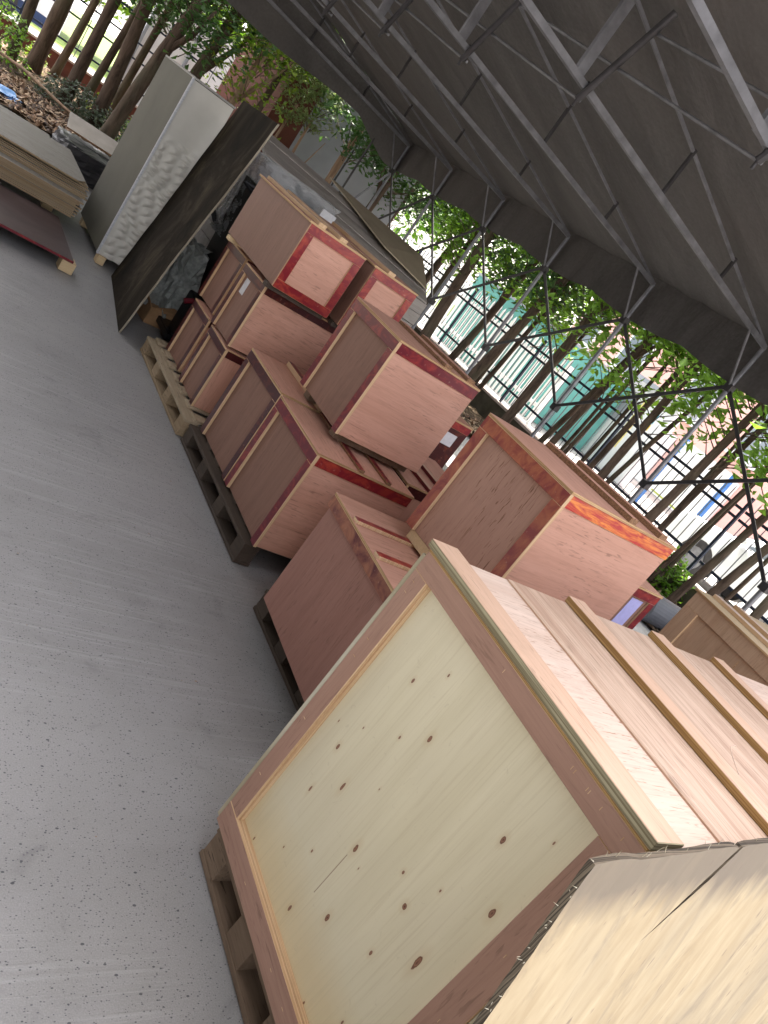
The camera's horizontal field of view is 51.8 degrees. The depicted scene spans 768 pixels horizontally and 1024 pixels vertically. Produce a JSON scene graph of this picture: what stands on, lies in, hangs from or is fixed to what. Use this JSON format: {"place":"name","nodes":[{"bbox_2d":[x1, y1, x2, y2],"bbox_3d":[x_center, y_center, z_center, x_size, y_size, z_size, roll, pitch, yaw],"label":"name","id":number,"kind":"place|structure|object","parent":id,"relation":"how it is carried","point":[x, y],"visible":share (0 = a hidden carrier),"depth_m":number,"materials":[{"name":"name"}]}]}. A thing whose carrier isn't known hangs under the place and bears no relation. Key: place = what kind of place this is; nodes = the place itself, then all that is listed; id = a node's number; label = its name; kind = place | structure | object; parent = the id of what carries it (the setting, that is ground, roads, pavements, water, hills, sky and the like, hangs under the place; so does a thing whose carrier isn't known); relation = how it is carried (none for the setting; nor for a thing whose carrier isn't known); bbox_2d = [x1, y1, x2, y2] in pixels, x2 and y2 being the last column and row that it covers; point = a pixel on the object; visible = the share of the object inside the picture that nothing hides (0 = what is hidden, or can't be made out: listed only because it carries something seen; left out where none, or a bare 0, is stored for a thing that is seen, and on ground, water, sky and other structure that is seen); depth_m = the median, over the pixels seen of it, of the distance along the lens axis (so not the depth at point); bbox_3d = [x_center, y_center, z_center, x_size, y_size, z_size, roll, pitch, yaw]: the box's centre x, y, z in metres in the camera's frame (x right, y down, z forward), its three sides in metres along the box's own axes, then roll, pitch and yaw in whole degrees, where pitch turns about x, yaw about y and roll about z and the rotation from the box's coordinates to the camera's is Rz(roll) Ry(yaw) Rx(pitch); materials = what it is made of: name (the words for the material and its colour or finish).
{"place":"outdoors","nodes":[
{"label":"outdoors","id":0,"kind":"place"},
{"bbox_2d":[7,14,105,81],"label":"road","id":1,"kind":"structure","parent":0,"point":[57,47],"depth_m":21.42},
{"bbox_2d":[0,0,75,34],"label":"coach","id":2,"kind":"object","parent":1,"relation":"on","point":[43,9],"visible":0.21,"depth_m":17.96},
{"bbox_2d":[119,2,234,105],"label":"white screen wall","id":3,"kind":"structure","parent":1,"relation":"on","point":[182,60],"depth_m":17.01,"materials":[{"name":"paint"}]},
{"bbox_2d":[13,7,454,314],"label":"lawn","id":4,"kind":"structure","parent":0,"point":[69,27],"depth_m":33.15,"materials":[{"name":"green plant"}]},
{"bbox_2d":[393,185,468,252],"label":"tree","id":5,"kind":"object","parent":4,"relation":"on","point":[420,228],"visible":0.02,"depth_m":31.87,"materials":[{"name":"green plant"}]},
{"bbox_2d":[0,179,649,1023],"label":"concrete floor","id":6,"kind":"structure","parent":0,"point":[148,711],"depth_m":2.62,"materials":[{"name":"concrete"}]},
{"bbox_2d":[0,185,75,274],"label":"plywood sheet","id":7,"kind":"object","parent":6,"relation":"on","point":[28,220],"visible":1,"depth_m":5.71,"materials":[{"name":"brown wood"}]},
{"bbox_2d":[0,105,88,217],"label":"plywood stack","id":8,"kind":"object","parent":7,"relation":"on","point":[40,165],"visible":1,"depth_m":6.37,"materials":[{"name":"brown wood"}]},
{"bbox_2d":[52,126,109,189],"bbox_3d":[-3.278,-3.885,8.883,0.924,0.308,0.868,23,22,-39],"label":"covered box","id":9,"kind":"object","parent":6,"relation":"on","point":[91,160],"visible":0.52,"depth_m":8.56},
{"bbox_2d":[137,296,176,328],"bbox_3d":[-1.661,-1.527,6.005,0.480,0.222,0.324,19,25,-47],"label":"cardboard box","id":10,"kind":"object","parent":6,"relation":"on","point":[149,312],"visible":0.27,"depth_m":5.84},
{"bbox_2d":[143,237,211,317],"bbox_3d":[-1.581,-1.811,5.970,0.421,0.568,0.570,23,22,-39],"label":"plastic bag","id":11,"kind":"object","parent":10,"relation":"on","point":[180,279],"visible":0.59,"depth_m":5.83,"materials":[{"name":"plastic"}]},
{"bbox_2d":[79,55,235,265],"bbox_3d":[-1.951,-2.870,6.595,0.372,1.600,1.104,23,22,-39],"label":"packed panel block","id":12,"kind":"object","parent":6,"relation":"on","point":[179,120],"depth_m":6.25,"materials":[{"name":"grey plastic"}]},
{"bbox_2d":[140,336,209,436],"bbox_3d":[-1.028,-0.667,5.151,0.950,0.130,1.130,23,22,-39],"label":"pallet","id":13,"kind":"object","parent":6,"relation":"on","point":[173,394],"visible":0.28,"depth_m":4.78,"materials":[{"name":"brown wood"}]},
{"bbox_2d":[166,298,215,371],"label":"shipping crate","id":14,"kind":"object","parent":13,"relation":"on","point":[196,323],"visible":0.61,"depth_m":5.03,"materials":[{"name":"brown wood"}]},
{"bbox_2d":[198,241,256,314],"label":"shipping crate","id":15,"kind":"object","parent":14,"relation":"on","point":[225,272],"visible":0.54,"depth_m":5.00,"materials":[{"name":"brown wood"}]},
{"bbox_2d":[178,325,246,412],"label":"shipping crate","id":16,"kind":"object","parent":13,"relation":"on","point":[210,370],"visible":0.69,"depth_m":4.62,"materials":[{"name":"brown wood"}]},
{"bbox_2d":[211,262,334,374],"bbox_3d":[-0.513,-1.067,4.865,0.950,0.410,0.350,22,22,-41],"label":"shipping crate","id":17,"kind":"object","parent":16,"relation":"on","point":[252,311],"visible":0.66,"depth_m":4.58,"materials":[{"name":"brown wood"}]},
{"bbox_2d":[226,174,366,319],"bbox_3d":[-0.540,-1.573,4.653,0.405,0.448,0.920,23,22,-40],"label":"shipping crate","id":18,"kind":"object","parent":17,"relation":"on","point":[298,251],"visible":1,"depth_m":4.39,"materials":[{"name":"brown wood"}]},
{"bbox_2d":[320,216,417,328],"bbox_3d":[-0.224,-1.438,4.936,0.355,0.448,0.920,23,22,-39],"label":"shipping crate","id":19,"kind":"object","parent":17,"relation":"on","point":[378,284],"visible":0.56,"depth_m":4.59,"materials":[{"name":"brown wood"}]},
{"bbox_2d":[111,101,278,332],"bbox_3d":[-1.412,-2.150,5.629,0.216,1.682,1.308,26,20,-33],"label":"plywood sheet","id":20,"kind":"object","parent":6,"relation":"on","point":[228,156],"visible":1,"depth_m":5.53,"materials":[{"name":"wood"}]},
{"bbox_2d":[156,179,255,340],"bbox_3d":[-1.269,-1.894,5.971,0.509,1.256,1.100,23,22,-39],"label":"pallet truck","id":21,"kind":"object","parent":6,"relation":"on","point":[168,328],"visible":0.2,"depth_m":5.65,"materials":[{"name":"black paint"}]},
{"bbox_2d":[199,175,256,289],"bbox_3d":[-1.175,-1.768,5.817,0.074,1.260,1.000,23,22,-39],"label":"black panel","id":22,"kind":"object","parent":6,"relation":"on","point":[218,243],"visible":0.21,"depth_m":5.99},
{"bbox_2d":[180,424,290,566],"bbox_3d":[-0.442,0.049,4.424,1.250,0.130,1.120,23,22,-39],"label":"pallet","id":23,"kind":"object","parent":6,"relation":"on","point":[225,512],"visible":0.27,"depth_m":3.94,"materials":[{"name":"brown wood"}]},
{"bbox_2d":[200,348,322,479],"bbox_3d":[-0.534,-0.439,4.299,0.600,0.580,0.530,23,22,-39],"label":"shipping crate","id":24,"kind":"object","parent":23,"relation":"on","point":[259,385],"visible":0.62,"depth_m":4.12,"materials":[{"name":"brown wood"}]},
{"bbox_2d":[224,395,413,558],"bbox_3d":[-0.327,-0.117,3.904,0.600,0.554,0.555,24,21,-38],"label":"shipping crate","id":25,"kind":"object","parent":23,"relation":"on","point":[296,468],"visible":0.83,"depth_m":3.68,"materials":[{"name":"brown wood"}]},
{"bbox_2d":[300,296,480,472],"bbox_3d":[0.013,-0.615,3.922,0.545,0.580,0.530,24,21,-38],"label":"shipping crate","id":26,"kind":"object","parent":25,"relation":"on","point":[378,384],"visible":1,"depth_m":3.75,"materials":[{"name":"brown wood"}]},
{"bbox_2d":[391,457,443,523],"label":"shipping crate","id":27,"kind":"object","parent":23,"relation":"on","point":[420,483],"visible":0.16,"depth_m":4.08,"materials":[{"name":"brown wood"}]},
{"bbox_2d":[199,828,274,1023],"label":"pallet","id":28,"kind":"object","parent":6,"relation":"on","point":[251,992],"visible":0.09,"depth_m":1.95,"materials":[{"name":"wood"}]},
{"bbox_2d":[217,538,767,1023],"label":"shipping crate","id":29,"kind":"object","parent":28,"relation":"on","point":[461,772],"visible":0.92,"depth_m":1.70,"materials":[{"name":"brown wood"}]},
{"bbox_2d":[211,181,335,230],"bbox_3d":[-1.070,-1.999,6.317,0.800,1.450,0.608,23,22,-39],"label":"wrapped bundle","id":30,"kind":"object","parent":6,"relation":"on","point":[324,213],"visible":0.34,"depth_m":6.21,"materials":[{"name":"white"}]},
{"bbox_2d":[253,589,303,710],"bbox_3d":[-0.035,0.752,3.369,0.900,0.130,0.880,23,22,-39],"label":"pallet","id":31,"kind":"object","parent":6,"relation":"on","point":[262,613],"visible":0.12,"depth_m":3.20,"materials":[{"name":"brown wood"}]},
{"bbox_2d":[264,492,420,701],"bbox_3d":[0.173,0.519,3.178,1.020,0.575,0.800,24,21,-37],"label":"shipping crate","id":32,"kind":"object","parent":31,"relation":"on","point":[344,572],"visible":0.3,"depth_m":2.95,"materials":[{"name":"brown wood"}]},
{"bbox_2d":[406,413,676,619],"bbox_3d":[0.613,0.100,3.119,0.760,0.606,0.530,22,22,-42],"label":"shipping crate","id":33,"kind":"object","parent":32,"relation":"on","point":[504,499],"visible":0.82,"depth_m":2.89,"materials":[{"name":"brown wood"}]},
{"bbox_2d":[194,135,426,326],"bbox_3d":[-0.654,-2.297,7.675,2.349,1.612,1.046,23,22,-39],"label":"plank stack","id":34,"kind":"object","parent":6,"relation":"on","point":[380,240],"visible":0.13,"depth_m":7.45,"materials":[{"name":"wood"}]},
{"bbox_2d":[429,416,472,467],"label":"shipping crate","id":35,"kind":"object","parent":6,"relation":"on","point":[453,438],"visible":0.1,"depth_m":4.79,"materials":[{"name":"brown wood"}]},
{"bbox_2d":[226,0,767,611],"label":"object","id":36,"kind":"object","parent":6,"relation":"on","point":[612,154],"visible":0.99,"depth_m":6.74,"materials":[{"name":"metal"}]},
{"bbox_2d":[473,838,767,1023],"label":"plywood sheet","id":37,"kind":"object","parent":6,"relation":"on","point":[674,936],"visible":1,"depth_m":1.34,"materials":[{"name":"brown wood"}]},
{"bbox_2d":[610,580,662,628],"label":"shipping crate","id":38,"kind":"object","parent":6,"relation":"on","point":[638,605],"visible":0.11,"depth_m":3.60,"materials":[{"name":"brown wood"}]},
{"bbox_2d":[659,588,767,685],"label":"shipping crate","id":39,"kind":"object","parent":6,"relation":"on","point":[706,626],"visible":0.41,"depth_m":4.11,"materials":[{"name":"brown wood"}]},
{"bbox_2d":[98,0,593,327],"label":"sky","id":40,"kind":"structure","parent":0,"point":[426,238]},
{"bbox_2d":[0,0,767,631],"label":"ground","id":41,"kind":"structure","parent":0,"point":[634,482],"depth_m":18.77,"materials":[{"name":"concrete"}]},
{"bbox_2d":[0,41,119,151],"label":"soil bed","id":42,"kind":"object","parent":41,"relation":"on","point":[30,82],"visible":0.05,"depth_m":12.11,"materials":[{"name":"brown soil"}]},
{"bbox_2d":[0,0,32,79],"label":"shrub","id":43,"kind":"object","parent":42,"relation":"on","point":[10,32],"visible":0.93,"depth_m":12.07,"materials":[{"name":"green plant"}]},
{"bbox_2d":[4,0,38,64],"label":"tree","id":44,"kind":"object","parent":42,"relation":"on","point":[29,10],"visible":0.56,"depth_m":12.34,"materials":[{"name":"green plant"}]},
{"bbox_2d":[22,0,73,75],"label":"tree","id":45,"kind":"object","parent":42,"relation":"on","point":[38,54],"visible":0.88,"depth_m":13.33,"materials":[{"name":"brown plant"}]},
{"bbox_2d":[33,73,108,128],"bbox_3d":[-4.659,-6.253,12.063,1.337,0.567,1.311,23,22,-39],"label":"shrub","id":46,"kind":"object","parent":42,"relation":"on","point":[82,109],"visible":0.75,"depth_m":11.90,"materials":[{"name":"green plant"}]},
{"bbox_2d":[47,0,99,77],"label":"tree","id":47,"kind":"object","parent":42,"relation":"on","point":[70,46],"visible":0.89,"depth_m":14.35,"materials":[{"name":"brown plant"}]},
{"bbox_2d":[57,0,121,107],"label":"tree","id":48,"kind":"object","parent":42,"relation":"on","point":[81,65],"visible":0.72,"depth_m":12.00,"materials":[{"name":"brown plant"}]},
{"bbox_2d":[67,112,117,155],"bbox_3d":[-3.360,-4.451,10.124,1.500,0.369,0.406,25,21,-36],"label":"plywood sheet","id":49,"kind":"object","parent":42,"relation":"on","point":[82,129],"visible":0.23,"depth_m":9.80,"materials":[{"name":"grey wood"}]},
{"bbox_2d":[78,106,132,142],"bbox_3d":[-3.943,-5.767,12.158,1.542,0.629,1.497,35,17,-7],"label":"shrub","id":50,"kind":"object","parent":42,"relation":"on","point":[96,112],"visible":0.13,"depth_m":11.88,"materials":[{"name":"green plant"}]},
{"bbox_2d":[77,0,140,106],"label":"tree","id":51,"kind":"object","parent":42,"relation":"on","point":[102,69],"visible":0.61,"depth_m":13.08,"materials":[{"name":"brown plant"}]},
{"bbox_2d":[86,0,235,129],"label":"tree","id":52,"kind":"object","parent":42,"relation":"on","point":[108,91],"visible":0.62,"depth_m":11.83,"materials":[{"name":"brown plant"}]},
{"bbox_2d":[106,0,247,116],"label":"tree","id":53,"kind":"object","parent":42,"relation":"on","point":[126,82],"visible":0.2,"depth_m":14.10,"materials":[{"name":"brown plant"}]},
{"bbox_2d":[100,0,286,138],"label":"tree","id":54,"kind":"object","parent":42,"relation":"on","point":[186,21],"visible":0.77,"depth_m":11.12,"materials":[{"name":"brown plant"}]},
{"bbox_2d":[190,4,272,79],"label":"tree","id":55,"kind":"object","parent":42,"relation":"on","point":[197,68],"visible":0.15,"depth_m":12.28,"materials":[{"name":"green plant"}]},
{"bbox_2d":[203,0,336,140],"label":"tree","id":56,"kind":"object","parent":42,"relation":"on","point":[238,94],"visible":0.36,"depth_m":12.25,"materials":[{"name":"green plant"}]},
{"bbox_2d":[219,6,344,120],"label":"tree","id":57,"kind":"object","parent":42,"relation":"on","point":[270,91],"visible":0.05,"depth_m":13.39,"materials":[{"name":"green plant"}]},
{"bbox_2d":[247,62,333,176],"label":"sapling","id":58,"kind":"object","parent":42,"relation":"on","point":[291,115],"visible":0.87,"depth_m":12.77,"materials":[{"name":"green plant"}]},
{"bbox_2d":[275,75,347,180],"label":"sapling","id":59,"kind":"object","parent":42,"relation":"on","point":[310,125],"visible":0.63,"depth_m":13.33,"materials":[{"name":"green plant"}]},
{"bbox_2d":[297,66,404,210],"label":"tree","id":60,"kind":"object","parent":42,"relation":"on","point":[357,135],"visible":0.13,"depth_m":12.30,"materials":[{"name":"green plant"}]},
{"bbox_2d":[0,0,222,119],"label":"boundary fence","id":61,"kind":"object","parent":41,"relation":"on","point":[52,58],"visible":0.04,"depth_m":15.67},
{"bbox_2d":[216,36,415,224],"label":"corner building","id":62,"kind":"structure","parent":41,"relation":"on","point":[321,161],"depth_m":14.79,"materials":[{"name":"concrete"}]},
{"bbox_2d":[0,35,680,631],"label":"leaf litter","id":63,"kind":"object","parent":41,"relation":"on","point":[36,105],"visible":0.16,"depth_m":10.76,"materials":[{"name":"plant"}]},
{"bbox_2d":[0,51,70,113],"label":"curb","id":64,"kind":"structure","parent":63,"relation":"on","point":[36,81],"depth_m":11.65,"materials":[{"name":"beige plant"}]},
{"bbox_2d":[642,597,680,629],"bbox_3d":[2.904,1.084,8.116,0.675,0.339,0.340,31,18,-20],"label":"plastic drum","id":65,"kind":"object","parent":63,"relation":"on","point":[661,613],"visible":0.2,"depth_m":7.92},
{"bbox_2d":[419,200,539,338],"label":"tree","id":66,"kind":"object","parent":41,"relation":"on","point":[440,311],"visible":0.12,"depth_m":12.86,"materials":[{"name":"green plant"}]},
{"bbox_2d":[420,249,573,425],"bbox_3d":[2.087,-4.500,19.092,0.140,1.640,7.130,23,22,-39],"label":"fence","id":67,"kind":"object","parent":41,"relation":"on","point":[559,383],"visible":0.44,"depth_m":17.93,"materials":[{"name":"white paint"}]},
{"bbox_2d":[448,224,590,360],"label":"tree","id":68,"kind":"object","parent":41,"relation":"on","point":[462,346],"visible":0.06,"depth_m":13.01,"materials":[{"name":"green plant"}]},
{"bbox_2d":[470,238,591,333],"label":"tree","id":69,"kind":"object","parent":41,"relation":"on","point":[518,297],"depth_m":30.10,"materials":[{"name":"green plant"}]},
{"bbox_2d":[437,272,630,451],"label":"teal shed","id":70,"kind":"structure","parent":41,"relation":"on","point":[577,398],"depth_m":18.65,"materials":[{"name":"metal"}]},
{"bbox_2d":[468,244,637,380],"bbox_3d":[3.050,-3.747,11.420,3.538,6.116,3.046,23,22,-39],"label":"tree","id":71,"kind":"object","parent":41,"relation":"on","point":[479,368],"visible":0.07,"depth_m":11.73,"materials":[{"name":"green plant"}]},
{"bbox_2d":[461,404,660,632],"bbox_3d":[2.349,0.037,10.266,1.820,0.050,24.800,23,22,-39],"label":"soil strip","id":72,"kind":"object","parent":41,"relation":"on","point":[471,411],"visible":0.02,"depth_m":12.48,"materials":[{"name":"brown soil"}]},
{"bbox_2d":[363,159,458,231],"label":"tree","id":73,"kind":"object","parent":72,"relation":"on","point":[405,211],"visible":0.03,"depth_m":16.10,"materials":[{"name":"green plant"}]},
{"bbox_2d":[351,118,473,229],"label":"tree","id":74,"kind":"object","parent":72,"relation":"on","point":[408,193],"visible":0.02,"depth_m":14.27,"materials":[{"name":"green plant"}]},
{"bbox_2d":[408,184,520,326],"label":"tree","id":75,"kind":"object","parent":72,"relation":"on","point":[449,256],"visible":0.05,"depth_m":13.87,"materials":[{"name":"green plant"}]},
{"bbox_2d":[405,195,524,283],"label":"tree","id":76,"kind":"object","parent":72,"relation":"on","point":[438,263],"depth_m":14.94,"materials":[{"name":"green plant"}]},
{"bbox_2d":[468,246,587,404],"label":"tree","id":77,"kind":"object","parent":72,"relation":"on","point":[498,366],"visible":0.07,"depth_m":12.57,"materials":[{"name":"green plant"}]},
{"bbox_2d":[501,266,644,423],"bbox_3d":[3.124,-3.110,10.942,2.684,5.470,2.613,23,22,-39],"label":"tree","id":78,"kind":"object","parent":72,"relation":"on","point":[526,394],"visible":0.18,"depth_m":11.24,"materials":[{"name":"green plant"}]},
{"bbox_2d":[537,302,704,443],"bbox_3d":[3.801,-2.650,10.665,2.565,5.725,2.434,23,22,-39],"label":"tree","id":79,"kind":"object","parent":72,"relation":"on","point":[558,424],"visible":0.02,"depth_m":11.33,"materials":[{"name":"brown plant"}]},
{"bbox_2d":[563,325,679,453],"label":"tree","id":80,"kind":"object","parent":72,"relation":"on","point":[581,434],"visible":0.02,"depth_m":11.06,"materials":[{"name":"brown plant"}]},
{"bbox_2d":[545,291,713,444],"bbox_3d":[3.594,-2.377,10.231,2.458,5.308,2.301,23,22,-39],"label":"tree","id":81,"kind":"object","parent":72,"relation":"on","point":[642,349],"visible":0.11,"depth_m":10.27,"materials":[{"name":"green plant"}]},
{"bbox_2d":[581,312,723,461],"bbox_3d":[4.036,-2.342,10.309,2.499,5.719,2.438,41,17,13],"label":"tree","id":82,"kind":"object","parent":72,"relation":"on","point":[605,434],"visible":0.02,"depth_m":10.69,"materials":[{"name":"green plant"}]},
{"bbox_2d":[597,332,748,479],"bbox_3d":[3.887,-1.886,9.506,2.419,5.305,2.311,41,17,12],"label":"tree","id":83,"kind":"object","parent":72,"relation":"on","point":[603,473],"visible":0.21,"depth_m":9.63,"materials":[{"name":"green plant"}]},
{"bbox_2d":[645,350,767,522],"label":"tree","id":84,"kind":"object","parent":72,"relation":"on","point":[694,473],"visible":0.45,"depth_m":8.79,"materials":[{"name":"green plant"}]},
{"bbox_2d":[646,390,767,581],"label":"tree","id":85,"kind":"object","parent":72,"relation":"on","point":[689,541],"visible":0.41,"depth_m":9.35,"materials":[{"name":"brown plant"}]},
{"bbox_2d":[657,391,767,531],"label":"tree","id":86,"kind":"object","parent":72,"relation":"on","point":[680,508],"visible":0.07,"depth_m":9.27,"materials":[{"name":"brown plant"}]},
{"bbox_2d":[665,413,764,518],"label":"tree","id":87,"kind":"object","parent":72,"relation":"on","point":[742,437],"visible":0.3,"depth_m":9.79,"materials":[{"name":"brown plant"}]},
{"bbox_2d":[666,406,767,603],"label":"tree","id":88,"kind":"object","parent":72,"relation":"on","point":[702,572],"visible":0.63,"depth_m":8.97,"materials":[{"name":"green plant"}]},
{"bbox_2d":[706,542,767,595],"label":"tree","id":89,"kind":"object","parent":72,"relation":"on","point":[728,580],"visible":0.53,"depth_m":8.37,"materials":[{"name":"brown plant"}]},
{"bbox_2d":[723,558,767,601],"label":"tree","id":90,"kind":"object","parent":72,"relation":"on","point":[741,585],"visible":0.52,"depth_m":9.07,"materials":[{"name":"brown plant"}]},
{"bbox_2d":[749,405,767,619],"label":"tree","id":91,"kind":"object","parent":72,"relation":"on","point":[759,611],"visible":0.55,"depth_m":7.50,"materials":[{"name":"green plant"}]},
{"bbox_2d":[390,223,767,623],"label":"boundary fence","id":92,"kind":"object","parent":41,"relation":"on","point":[485,401],"visible":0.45,"depth_m":12.12,"materials":[{"name":"metal"}]},
{"bbox_2d":[560,355,643,450],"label":"tree","id":93,"kind":"object","parent":41,"relation":"on","point":[578,430],"visible":0.25,"depth_m":11.51,"materials":[{"name":"brown plant"}]},
{"bbox_2d":[581,368,696,487],"bbox_3d":[5.868,-2.034,19.015,0.700,2.300,2.100,23,22,-39],"label":"white gatehouse","id":94,"kind":"object","parent":41,"relation":"on","point":[652,427],"visible":0.21,"depth_m":18.63,"materials":[{"name":"paint"}]},
{"bbox_2d":[588,329,752,468],"bbox_3d":[3.977,-2.125,9.848,2.487,5.580,2.953,34,17,-11],"label":"tree","id":95,"kind":"object","parent":41,"relation":"on","point":[617,437],"visible":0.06,"depth_m":10.28,"materials":[{"name":"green plant"}]},
{"bbox_2d":[646,545,694,603],"bbox_3d":[3.481,0.697,9.844,0.863,0.670,0.874,39,17,7],"label":"shrub","id":96,"kind":"object","parent":41,"relation":"on","point":[678,571],"visible":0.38,"depth_m":9.67,"materials":[{"name":"green plant"}]},
{"bbox_2d":[606,331,754,483],"bbox_3d":[4.344,-1.857,9.637,2.420,5.720,2.633,23,22,-39],"label":"tree","id":97,"kind":"object","parent":41,"relation":"on","point":[630,461],"visible":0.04,"depth_m":10.15,"materials":[{"name":"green plant"}]},
{"bbox_2d":[635,439,732,517],"bbox_3d":[6.337,-0.489,16.777,0.090,1.760,1.510,23,22,-39],"label":"display board","id":98,"kind":"object","parent":41,"relation":"on","point":[705,500],"visible":0.29,"depth_m":16.76,"materials":[{"name":"white paint"}]},
{"bbox_2d":[650,395,767,583],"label":"tree","id":99,"kind":"object","parent":41,"relation":"on","point":[688,548],"visible":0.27,"depth_m":9.45,"materials":[{"name":"brown plant"}]},
{"bbox_2d":[666,511,767,619],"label":"parked car","id":100,"kind":"object","parent":41,"relation":"on","point":[701,545],"visible":0.45,"depth_m":12.35,"materials":[{"name":"white paint"}]},
{"bbox_2d":[566,299,767,540],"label":"pink building","id":101,"kind":"structure","parent":0,"point":[725,520],"depth_m":22.16,"materials":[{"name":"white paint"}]},
{"bbox_2d":[611,329,657,371],"bbox_3d":[7.993,-5.098,24.873,0.074,1.700,1.100,23,22,-39],"label":"window","id":102,"kind":"structure","parent":101,"relation":"in","point":[635,341],"depth_m":25.11,"materials":[{"name":"glass"}]},
{"bbox_2d":[732,414,767,468],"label":"window","id":103,"kind":"structure","parent":101,"relation":"in","point":[762,444],"depth_m":21.11,"materials":[{"name":"glass"}]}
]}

